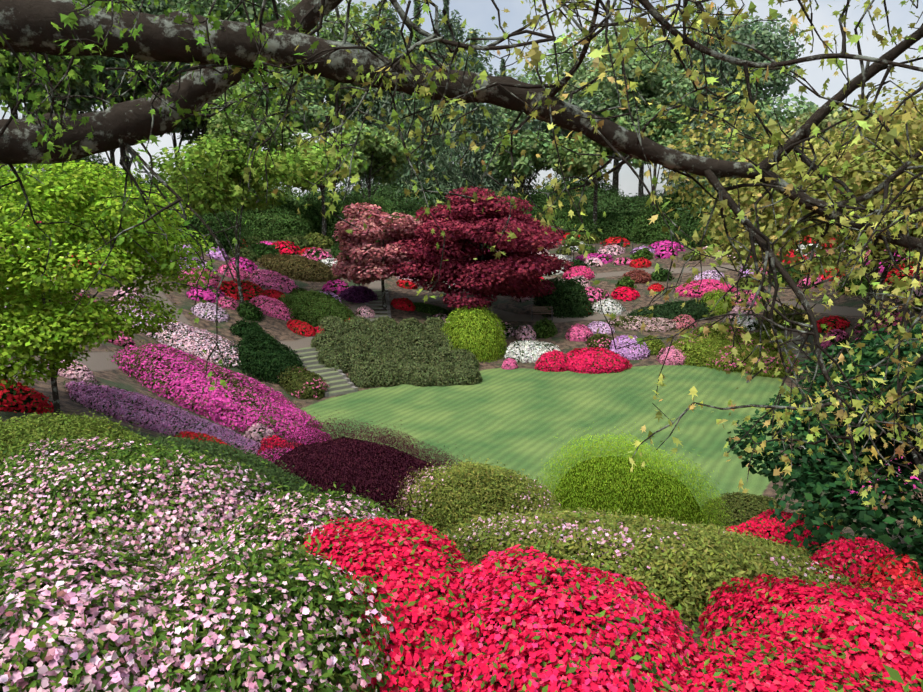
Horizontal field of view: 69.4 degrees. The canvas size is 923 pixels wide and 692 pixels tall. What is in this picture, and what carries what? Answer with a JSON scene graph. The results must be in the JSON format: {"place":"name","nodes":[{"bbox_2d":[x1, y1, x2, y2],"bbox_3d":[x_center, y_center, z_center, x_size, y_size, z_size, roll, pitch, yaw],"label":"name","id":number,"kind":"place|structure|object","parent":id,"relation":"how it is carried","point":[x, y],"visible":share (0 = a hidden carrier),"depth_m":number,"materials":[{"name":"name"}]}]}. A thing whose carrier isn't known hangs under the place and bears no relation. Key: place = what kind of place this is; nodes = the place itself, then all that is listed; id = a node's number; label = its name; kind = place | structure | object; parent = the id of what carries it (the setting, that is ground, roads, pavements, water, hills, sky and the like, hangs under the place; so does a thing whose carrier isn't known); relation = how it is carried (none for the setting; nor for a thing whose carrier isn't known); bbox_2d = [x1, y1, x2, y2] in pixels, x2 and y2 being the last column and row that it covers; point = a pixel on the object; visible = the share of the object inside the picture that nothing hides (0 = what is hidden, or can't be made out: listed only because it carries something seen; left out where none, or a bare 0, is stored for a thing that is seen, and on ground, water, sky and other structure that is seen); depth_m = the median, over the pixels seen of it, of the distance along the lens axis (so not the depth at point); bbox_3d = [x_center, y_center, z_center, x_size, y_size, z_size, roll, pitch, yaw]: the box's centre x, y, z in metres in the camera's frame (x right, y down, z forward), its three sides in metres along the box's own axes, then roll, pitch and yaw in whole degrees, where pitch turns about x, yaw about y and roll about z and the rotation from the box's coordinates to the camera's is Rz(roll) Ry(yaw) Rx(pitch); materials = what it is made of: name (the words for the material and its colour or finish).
{"place":"outdoors","nodes":[
{"label":"outdoors","id":0,"kind":"place"},
{"bbox_2d":[0,238,922,642],"bbox_3d":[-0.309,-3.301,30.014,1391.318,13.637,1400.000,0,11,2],"label":"ground","id":1,"kind":"structure","parent":0,"point":[520,416],"depth_m":32.80,"materials":[{"name":"green plant"}]},
{"bbox_2d":[0,49,82,118],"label":"tree","id":2,"kind":"object","parent":1,"relation":"on","point":[11,69],"visible":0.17,"depth_m":47.54,"materials":[{"name":"green plant"}]},
{"bbox_2d":[47,360,96,382],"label":"shrub","id":3,"kind":"object","parent":1,"relation":"on","point":[83,373],"visible":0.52,"depth_m":22.47,"materials":[{"name":"pink plant"}]},
{"bbox_2d":[10,0,138,167],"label":"tree","id":4,"kind":"object","parent":1,"relation":"on","point":[90,61],"visible":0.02,"depth_m":66.59,"materials":[{"name":"green plant"}]},
{"bbox_2d":[0,407,159,470],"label":"yellow green hedge","id":5,"kind":"object","parent":1,"relation":"on","point":[72,426],"visible":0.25,"depth_m":8.19,"materials":[{"name":"green plant"}]},
{"bbox_2d":[26,57,156,167],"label":"tree","id":6,"kind":"object","parent":1,"relation":"on","point":[112,155],"visible":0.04,"depth_m":80.35,"materials":[{"name":"green plant"}]},
{"bbox_2d":[0,0,186,173],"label":"tree","id":7,"kind":"object","parent":1,"relation":"on","point":[104,73],"visible":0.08,"depth_m":76.27,"materials":[{"name":"green plant"}]},
{"bbox_2d":[0,521,197,691],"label":"flowering shrub","id":8,"kind":"object","parent":1,"relation":"on","point":[74,618],"visible":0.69,"depth_m":3.42,"materials":[{"name":"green plant"}]},
{"bbox_2d":[0,160,215,415],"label":"green maple","id":9,"kind":"object","parent":1,"relation":"on","point":[41,324],"visible":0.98,"depth_m":15.35,"materials":[{"name":"green plant"}]},
{"bbox_2d":[0,431,289,580],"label":"flowering shrub","id":10,"kind":"object","parent":1,"relation":"on","point":[170,502],"visible":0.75,"depth_m":6.22,"materials":[{"name":"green plant"}]},
{"bbox_2d":[63,379,260,454],"bbox_3d":[-8.821,2.585,20.788,7.474,3.189,3.472,0,11,2],"label":"purple flower bed","id":11,"kind":"object","parent":1,"relation":"on","point":[146,412],"visible":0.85,"depth_m":19.99,"materials":[{"name":"purple plant"}]},
{"bbox_2d":[133,62,215,166],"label":"tree","id":12,"kind":"object","parent":1,"relation":"on","point":[180,128],"visible":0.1,"depth_m":81.56,"materials":[{"name":"green plant"}]},
{"bbox_2d":[111,304,243,368],"bbox_3d":[-14.432,-0.609,34.129,7.407,3.314,3.452,0,11,2],"label":"shrub","id":13,"kind":"object","parent":1,"relation":"on","point":[195,341],"visible":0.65,"depth_m":33.52,"materials":[{"name":"pink plant"}]},
{"bbox_2d":[125,59,246,145],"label":"tree","id":14,"kind":"object","parent":1,"relation":"on","point":[172,67],"visible":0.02,"depth_m":78.84,"materials":[{"name":"green plant"}]},
{"bbox_2d":[177,267,224,285],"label":"shrub","id":15,"kind":"object","parent":1,"relation":"on","point":[215,279],"visible":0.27,"depth_m":42.88,"materials":[{"name":"pink plant"}]},
{"bbox_2d":[174,430,234,450],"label":"shrub","id":16,"kind":"object","parent":1,"relation":"on","point":[184,434],"visible":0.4,"depth_m":16.78,"materials":[{"name":"red plant"}]},
{"bbox_2d":[188,302,229,322],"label":"shrub","id":17,"kind":"object","parent":1,"relation":"on","point":[201,309],"visible":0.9,"depth_m":38.01,"materials":[{"name":"pink plant"}]},
{"bbox_2d":[109,0,317,104],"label":"tree","id":18,"kind":"object","parent":1,"relation":"on","point":[200,6],"visible":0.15,"depth_m":84.80,"materials":[{"name":"green plant"}]},
{"bbox_2d":[101,339,330,440],"bbox_3d":[-10.233,1.823,28.506,9.163,4.330,7.868,0,11,2],"label":"flowering shrub","id":19,"kind":"object","parent":1,"relation":"on","point":[241,403],"visible":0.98,"depth_m":26.84,"materials":[{"name":"pink plant"}]},
{"bbox_2d":[118,429,325,496],"bbox_3d":[-3.581,1.893,9.143,4.068,1.703,2.302,0,11,2],"label":"green hedge","id":20,"kind":"object","parent":1,"relation":"on","point":[211,447],"visible":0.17,"depth_m":8.82,"materials":[{"name":"green plant"}]},
{"bbox_2d":[145,134,339,303],"bbox_3d":[-13.781,-7.190,40.033,9.485,10.514,12.421,8,14,36],"label":"green tree","id":21,"kind":"object","parent":1,"relation":"on","point":[199,158],"visible":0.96,"depth_m":38.45,"materials":[{"name":"green plant"}]},
{"bbox_2d":[198,82,308,208],"bbox_3d":[-19.055,-17.361,63.590,9.955,14.210,9.355,0,11,2],"label":"tree","id":22,"kind":"object","parent":1,"relation":"on","point":[248,125],"visible":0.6,"depth_m":60.52,"materials":[{"name":"green plant"}]},
{"bbox_2d":[116,531,405,691],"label":"flowering shrub","id":23,"kind":"object","parent":1,"relation":"on","point":[273,622],"visible":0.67,"depth_m":3.77,"materials":[{"name":"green plant"}]},
{"bbox_2d":[233,323,304,383],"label":"dark green bush","id":24,"kind":"object","parent":1,"relation":"on","point":[265,355],"visible":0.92,"depth_m":34.20,"materials":[{"name":"green plant"}]},
{"bbox_2d":[249,295,295,320],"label":"shrub","id":25,"kind":"object","parent":1,"relation":"on","point":[273,307],"visible":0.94,"depth_m":40.97,"materials":[{"name":"pink plant"}]},
{"bbox_2d":[248,269,298,292],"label":"shrub","id":26,"kind":"object","parent":1,"relation":"on","point":[270,279],"visible":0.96,"depth_m":46.25,"materials":[{"name":"pink plant"}]},
{"bbox_2d":[212,65,341,194],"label":"tree","id":27,"kind":"object","parent":1,"relation":"on","point":[314,111],"visible":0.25,"depth_m":80.22,"materials":[{"name":"green plant"}]},
{"bbox_2d":[170,481,403,568],"bbox_3d":[-1.298,1.883,5.588,2.277,1.399,3.484,0,11,2],"label":"flowering shrub","id":28,"kind":"object","parent":1,"relation":"on","point":[271,520],"visible":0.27,"depth_m":5.43,"materials":[{"name":"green plant"}]},
{"bbox_2d":[255,253,339,281],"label":"shrub","id":29,"kind":"object","parent":1,"relation":"on","point":[296,267],"visible":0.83,"depth_m":50.25,"materials":[{"name":"green plant"}]},
{"bbox_2d":[286,319,315,336],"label":"shrub","id":30,"kind":"object","parent":1,"relation":"on","point":[303,328],"visible":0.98,"depth_m":39.70,"materials":[{"name":"red plant"}]},
{"bbox_2d":[277,364,329,399],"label":"shrub","id":31,"kind":"object","parent":1,"relation":"on","point":[303,383],"visible":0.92,"depth_m":33.88,"materials":[{"name":"green plant"}]},
{"bbox_2d":[272,135,358,235],"bbox_3d":[-14.533,-14.674,63.105,7.955,10.145,10.301,-7,13,-32],"label":"tree","id":32,"kind":"object","parent":1,"relation":"on","point":[324,157],"visible":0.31,"depth_m":61.50,"materials":[{"name":"green plant"}]},
{"bbox_2d":[235,0,397,193],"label":"tree","id":33,"kind":"object","parent":1,"relation":"on","point":[329,35],"visible":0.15,"depth_m":97.79,"materials":[{"name":"green plant"}]},
{"bbox_2d":[279,288,356,327],"bbox_3d":[-9.260,-2.356,42.828,5.706,2.766,4.621,0,11,2],"label":"green mound","id":34,"kind":"object","parent":1,"relation":"on","point":[311,307],"visible":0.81,"depth_m":41.77,"materials":[{"name":"green plant"}]},
{"bbox_2d":[290,345,357,396],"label":"steps","id":35,"kind":"structure","parent":1,"relation":"on","point":[339,383],"depth_m":36.04,"materials":[{"name":"stone"}]},
{"bbox_2d":[237,406,471,520],"bbox_3d":[-1.478,2.231,10.991,4.794,2.721,4.011,0,11,2],"label":"shrub","id":36,"kind":"object","parent":1,"relation":"on","point":[361,465],"visible":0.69,"depth_m":9.92,"materials":[{"name":"purple plant"}]},
{"bbox_2d":[339,284,377,302],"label":"purple shrub","id":37,"kind":"object","parent":1,"relation":"on","point":[357,294],"visible":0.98,"depth_m":47.15,"materials":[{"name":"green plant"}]},
{"bbox_2d":[365,289,391,320],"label":"steps","id":38,"kind":"structure","parent":1,"relation":"on","point":[379,293],"depth_m":46.57,"materials":[{"name":"stone"}]},
{"bbox_2d":[330,202,429,309],"bbox_3d":[-5.337,-5.949,45.463,7.316,7.521,7.446,0,11,2],"label":"japanese maple","id":39,"kind":"object","parent":1,"relation":"on","point":[363,264],"visible":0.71,"depth_m":43.87,"materials":[{"name":"red plant"}]},
{"bbox_2d":[342,120,419,202],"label":"tree","id":40,"kind":"object","parent":1,"relation":"on","point":[376,155],"visible":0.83,"depth_m":68.45,"materials":[{"name":"green plant"}]},
{"bbox_2d":[325,0,441,194],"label":"tree","id":41,"kind":"object","parent":1,"relation":"on","point":[386,45],"visible":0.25,"depth_m":96.80,"materials":[{"name":"green plant"}]},
{"bbox_2d":[292,507,487,691],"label":"flowering shrub","id":42,"kind":"object","parent":1,"relation":"on","point":[411,559],"visible":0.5,"depth_m":4.52,"materials":[{"name":"red plant"}]},
{"bbox_2d":[311,316,483,388],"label":"hedge balls","id":43,"kind":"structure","parent":1,"relation":"on","point":[387,351],"depth_m":38.39,"materials":[{"name":"green plant"}]},
{"bbox_2d":[391,297,415,310],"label":"shrub","id":44,"kind":"object","parent":1,"relation":"on","point":[405,304],"visible":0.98,"depth_m":46.60,"materials":[{"name":"red plant"}]},
{"bbox_2d":[319,24,499,134],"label":"tree","id":45,"kind":"object","parent":1,"relation":"on","point":[481,59],"visible":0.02,"depth_m":121.13,"materials":[{"name":"green plant"}]},
{"bbox_2d":[374,0,469,208],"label":"tree","id":46,"kind":"object","parent":1,"relation":"on","point":[437,145],"visible":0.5,"depth_m":81.73,"materials":[{"name":"green plant"}]},
{"bbox_2d":[0,155,858,254],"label":"understory shrubs","id":47,"kind":"object","parent":1,"relation":"on","point":[627,217],"visible":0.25,"depth_m":69.74,"materials":[{"name":"green plant"}]},
{"bbox_2d":[413,302,450,314],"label":"shrub","id":48,"kind":"object","parent":1,"relation":"on","point":[431,309],"visible":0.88,"depth_m":47.12,"materials":[{"name":"green plant"}]},
{"bbox_2d":[413,0,485,191],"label":"tree","id":49,"kind":"object","parent":1,"relation":"on","point":[444,30],"visible":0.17,"depth_m":104.43,"materials":[{"name":"green plant"}]},
{"bbox_2d":[0,0,922,526],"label":"overhanging tree","id":50,"kind":"object","parent":1,"relation":"on","point":[218,56],"visible":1,"depth_m":4.43,"materials":[{"name":"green plant"}]},
{"bbox_2d":[0,230,922,527],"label":"slope shrubs","id":51,"kind":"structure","parent":1,"relation":"on","point":[24,398],"depth_m":45.80,"materials":[{"name":"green plant"}]},
{"bbox_2d":[440,302,506,362],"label":"shrub","id":52,"kind":"object","parent":1,"relation":"on","point":[476,333],"visible":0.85,"depth_m":40.92,"materials":[{"name":"green plant"}]},
{"bbox_2d":[384,454,563,543],"bbox_3d":[0.192,2.434,10.199,3.162,1.932,3.123,0,11,2],"label":"olive hedge","id":53,"kind":"object","parent":1,"relation":"on","point":[464,488],"visible":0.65,"depth_m":9.33,"materials":[{"name":"green plant"}]},
{"bbox_2d":[436,29,516,195],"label":"tree","id":54,"kind":"object","parent":1,"relation":"on","point":[476,118],"visible":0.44,"depth_m":94.74,"materials":[{"name":"green plant"}]},
{"bbox_2d":[384,186,573,309],"bbox_3d":[1.105,-5.914,45.460,12.806,9.541,13.255,0,11,2],"label":"red maple","id":55,"kind":"object","parent":1,"relation":"on","point":[468,225],"visible":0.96,"depth_m":42.50,"materials":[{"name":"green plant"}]},
{"bbox_2d":[465,58,539,196],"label":"tree","id":56,"kind":"object","parent":1,"relation":"on","point":[509,183],"visible":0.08,"depth_m":104.30,"materials":[{"name":"green plant"}]},
{"bbox_2d":[483,129,555,199],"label":"tree","id":57,"kind":"object","parent":1,"relation":"on","point":[531,145],"visible":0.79,"depth_m":74.21,"materials":[{"name":"green plant"}]},
{"bbox_2d":[439,68,609,191],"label":"tree","id":58,"kind":"object","parent":1,"relation":"on","point":[514,114],"visible":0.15,"depth_m":99.24,"materials":[{"name":"green plant"}]},
{"bbox_2d":[504,339,560,363],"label":"white azalea","id":59,"kind":"object","parent":1,"relation":"on","point":[529,351],"visible":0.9,"depth_m":40.96,"materials":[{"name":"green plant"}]},
{"bbox_2d":[535,350,568,371],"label":"red azalea","id":60,"kind":"object","parent":1,"relation":"on","point":[554,361],"visible":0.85,"depth_m":38.89,"materials":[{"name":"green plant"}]},
{"bbox_2d":[404,537,715,691],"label":"flowering bush","id":61,"kind":"object","parent":1,"relation":"on","point":[550,624],"visible":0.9,"depth_m":4.03,"materials":[{"name":"red plant"}]},
{"bbox_2d":[532,275,595,317],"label":"green bush","id":62,"kind":"object","parent":1,"relation":"on","point":[567,299],"visible":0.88,"depth_m":47.29,"materials":[{"name":"green plant"}]},
{"bbox_2d":[521,92,614,180],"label":"tree","id":63,"kind":"object","parent":1,"relation":"on","point":[582,103],"visible":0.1,"depth_m":88.74,"materials":[{"name":"green plant"}]},
{"bbox_2d":[564,324,592,341],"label":"shrub","id":64,"kind":"object","parent":1,"relation":"on","point":[578,332],"visible":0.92,"depth_m":43.37,"materials":[{"name":"pink plant"}]},
{"bbox_2d":[563,266,595,280],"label":"shrub","id":65,"kind":"object","parent":1,"relation":"on","point":[585,272],"visible":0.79,"depth_m":56.13,"materials":[{"name":"pink plant"}]},
{"bbox_2d":[547,117,634,228],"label":"tree","id":66,"kind":"object","parent":1,"relation":"on","point":[582,165],"visible":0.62,"depth_m":70.30,"materials":[{"name":"green plant"}]},
{"bbox_2d":[564,346,631,373],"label":"red azalea","id":67,"kind":"object","parent":1,"relation":"on","point":[595,360],"visible":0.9,"depth_m":38.62,"materials":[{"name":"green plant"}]},
{"bbox_2d":[586,333,611,349],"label":"shrub","id":68,"kind":"object","parent":1,"relation":"on","point":[603,340],"visible":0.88,"depth_m":42.31,"materials":[{"name":"green plant"}]},
{"bbox_2d":[592,299,625,315],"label":"shrub","id":69,"kind":"object","parent":1,"relation":"on","point":[609,306],"visible":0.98,"depth_m":48.63,"materials":[{"name":"white plant"}]},
{"bbox_2d":[528,22,712,192],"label":"tree","id":70,"kind":"object","parent":1,"relation":"on","point":[581,74],"visible":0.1,"depth_m":96.85,"materials":[{"name":"green plant"}]},
{"bbox_2d":[609,335,652,359],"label":"shrub","id":71,"kind":"object","parent":1,"relation":"on","point":[634,352],"visible":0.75,"depth_m":41.03,"materials":[{"name":"purple plant"}]},
{"bbox_2d":[532,422,740,528],"bbox_3d":[4.092,3.864,16.188,5.236,4.804,4.885,0,11,2],"label":"shrub","id":72,"kind":"object","parent":1,"relation":"on","point":[612,482],"visible":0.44,"depth_m":14.78,"materials":[{"name":"green plant"}]},
{"bbox_2d":[623,269,651,283],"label":"shrub","id":73,"kind":"object","parent":1,"relation":"on","point":[640,276],"visible":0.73,"depth_m":54.53,"materials":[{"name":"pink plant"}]},
{"bbox_2d":[605,316,676,331],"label":"shrub","id":74,"kind":"object","parent":1,"relation":"on","point":[657,324],"visible":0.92,"depth_m":45.70,"materials":[{"name":"pink plant"}]},
{"bbox_2d":[588,50,707,199],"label":"tree","id":75,"kind":"object","parent":1,"relation":"on","point":[652,86],"visible":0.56,"depth_m":79.43,"materials":[{"name":"green plant"}]},
{"bbox_2d":[433,505,863,637],"bbox_3d":[2.119,2.602,8.303,5.270,2.350,5.757,0,11,2],"label":"olive hedge","id":76,"kind":"object","parent":1,"relation":"on","point":[679,562],"visible":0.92,"depth_m":6.62,"materials":[{"name":"green plant"}]},
{"bbox_2d":[612,105,694,212],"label":"tree","id":77,"kind":"object","parent":1,"relation":"on","point":[667,129],"visible":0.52,"depth_m":67.49,"materials":[{"name":"green plant"}]},
{"bbox_2d":[642,334,665,355],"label":"shrub","id":78,"kind":"object","parent":1,"relation":"on","point":[656,346],"visible":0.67,"depth_m":41.49,"materials":[{"name":"green plant"}]},
{"bbox_2d":[656,346,687,365],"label":"shrub","id":79,"kind":"object","parent":1,"relation":"on","point":[674,356],"visible":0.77,"depth_m":39.89,"materials":[{"name":"pink plant"}]},
{"bbox_2d":[627,299,722,320],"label":"shrub","id":80,"kind":"object","parent":1,"relation":"on","point":[694,310],"visible":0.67,"depth_m":47.13,"materials":[{"name":"green plant"}]},
{"bbox_2d":[671,314,696,329],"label":"shrub","id":81,"kind":"object","parent":1,"relation":"on","point":[683,321],"visible":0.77,"depth_m":45.88,"materials":[{"name":"pink plant"}]},
{"bbox_2d":[650,9,741,204],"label":"tree","id":82,"kind":"object","parent":1,"relation":"on","point":[716,63],"visible":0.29,"depth_m":79.54,"materials":[{"name":"green plant"}]},
{"bbox_2d":[668,335,730,367],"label":"shrub","id":83,"kind":"object","parent":1,"relation":"on","point":[698,352],"visible":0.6,"depth_m":39.95,"materials":[{"name":"green plant"}]},
{"bbox_2d":[675,278,736,297],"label":"shrub","id":84,"kind":"object","parent":1,"relation":"on","point":[713,284],"visible":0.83,"depth_m":50.57,"materials":[{"name":"pink plant"}]},
{"bbox_2d":[701,288,734,315],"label":"shrub","id":85,"kind":"object","parent":1,"relation":"on","point":[717,295],"visible":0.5,"depth_m":47.10,"materials":[{"name":"green plant"}]},
{"bbox_2d":[690,321,749,344],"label":"shrub","id":86,"kind":"object","parent":1,"relation":"on","point":[716,333],"visible":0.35,"depth_m":42.39,"materials":[{"name":"green plant"}]},
{"bbox_2d":[676,56,767,226],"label":"tree","id":87,"kind":"object","parent":1,"relation":"on","point":[738,98],"visible":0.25,"depth_m":66.42,"materials":[{"name":"green plant"}]},
{"bbox_2d":[648,1,805,113],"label":"tree","id":88,"kind":"object","parent":1,"relation":"on","point":[760,39],"visible":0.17,"depth_m":91.54,"materials":[{"name":"green plant"}]},
{"bbox_2d":[706,343,773,372],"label":"shrub","id":89,"kind":"object","parent":1,"relation":"on","point":[720,363],"visible":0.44,"depth_m":38.66,"materials":[{"name":"green plant"}]},
{"bbox_2d":[703,492,785,528],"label":"hedge","id":90,"kind":"object","parent":1,"relation":"on","point":[747,505],"visible":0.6,"depth_m":20.28,"materials":[{"name":"green plant"}]},
{"bbox_2d":[737,329,791,351],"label":"shrub","id":91,"kind":"object","parent":1,"relation":"on","point":[766,346],"visible":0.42,"depth_m":40.75,"materials":[{"name":"green plant"}]},
{"bbox_2d":[746,351,801,377],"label":"shrub","id":92,"kind":"object","parent":1,"relation":"on","point":[772,367],"visible":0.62,"depth_m":37.03,"materials":[{"name":"green plant"}]},
{"bbox_2d":[664,611,898,691],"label":"flowering bush","id":93,"kind":"object","parent":1,"relation":"on","point":[745,661],"visible":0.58,"depth_m":3.98,"materials":[{"name":"red plant"}]},
{"bbox_2d":[711,93,851,157],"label":"tree","id":94,"kind":"object","parent":1,"relation":"on","point":[807,109],"visible":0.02,"depth_m":76.40,"materials":[{"name":"green plant"}]},
{"bbox_2d":[756,304,808,331],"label":"shrub","id":95,"kind":"object","parent":1,"relation":"on","point":[777,318],"visible":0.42,"depth_m":42.98,"materials":[{"name":"green plant"}]},
{"bbox_2d":[721,505,847,550],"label":"flowering bush","id":96,"kind":"object","parent":1,"relation":"on","point":[761,523],"visible":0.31,"depth_m":9.29,"materials":[{"name":"red plant"}]},
{"bbox_2d":[660,78,922,354],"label":"tree","id":97,"kind":"object","parent":1,"relation":"on","point":[748,197],"visible":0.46,"depth_m":32.28,"materials":[{"name":"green plant"}]},
{"bbox_2d":[755,107,852,175],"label":"tree","id":98,"kind":"object","parent":1,"relation":"on","point":[821,126],"visible":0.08,"depth_m":65.47,"materials":[{"name":"green plant"}]},
{"bbox_2d":[690,568,922,691],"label":"flowering bush","id":99,"kind":"object","parent":1,"relation":"on","point":[868,629],"visible":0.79,"depth_m":4.57,"materials":[{"name":"red plant"}]},
{"bbox_2d":[726,323,922,574],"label":"bush","id":100,"kind":"object","parent":1,"relation":"on","point":[805,476],"visible":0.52,"depth_m":8.69,"materials":[{"name":"green plant"}]},
{"bbox_2d":[802,533,897,585],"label":"flowering bush","id":101,"kind":"object","parent":1,"relation":"on","point":[859,553],"visible":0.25,"depth_m":6.63,"materials":[{"name":"red plant"}]},
{"bbox_2d":[853,553,922,592],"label":"flowering bush","id":102,"kind":"object","parent":1,"relation":"on","point":[894,569],"visible":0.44,"depth_m":5.83,"materials":[{"name":"red plant"}]},
{"bbox_2d":[0,0,922,196],"label":"sky","id":103,"kind":"structure","parent":0,"point":[477,13],"materials":[{"name":"white"}]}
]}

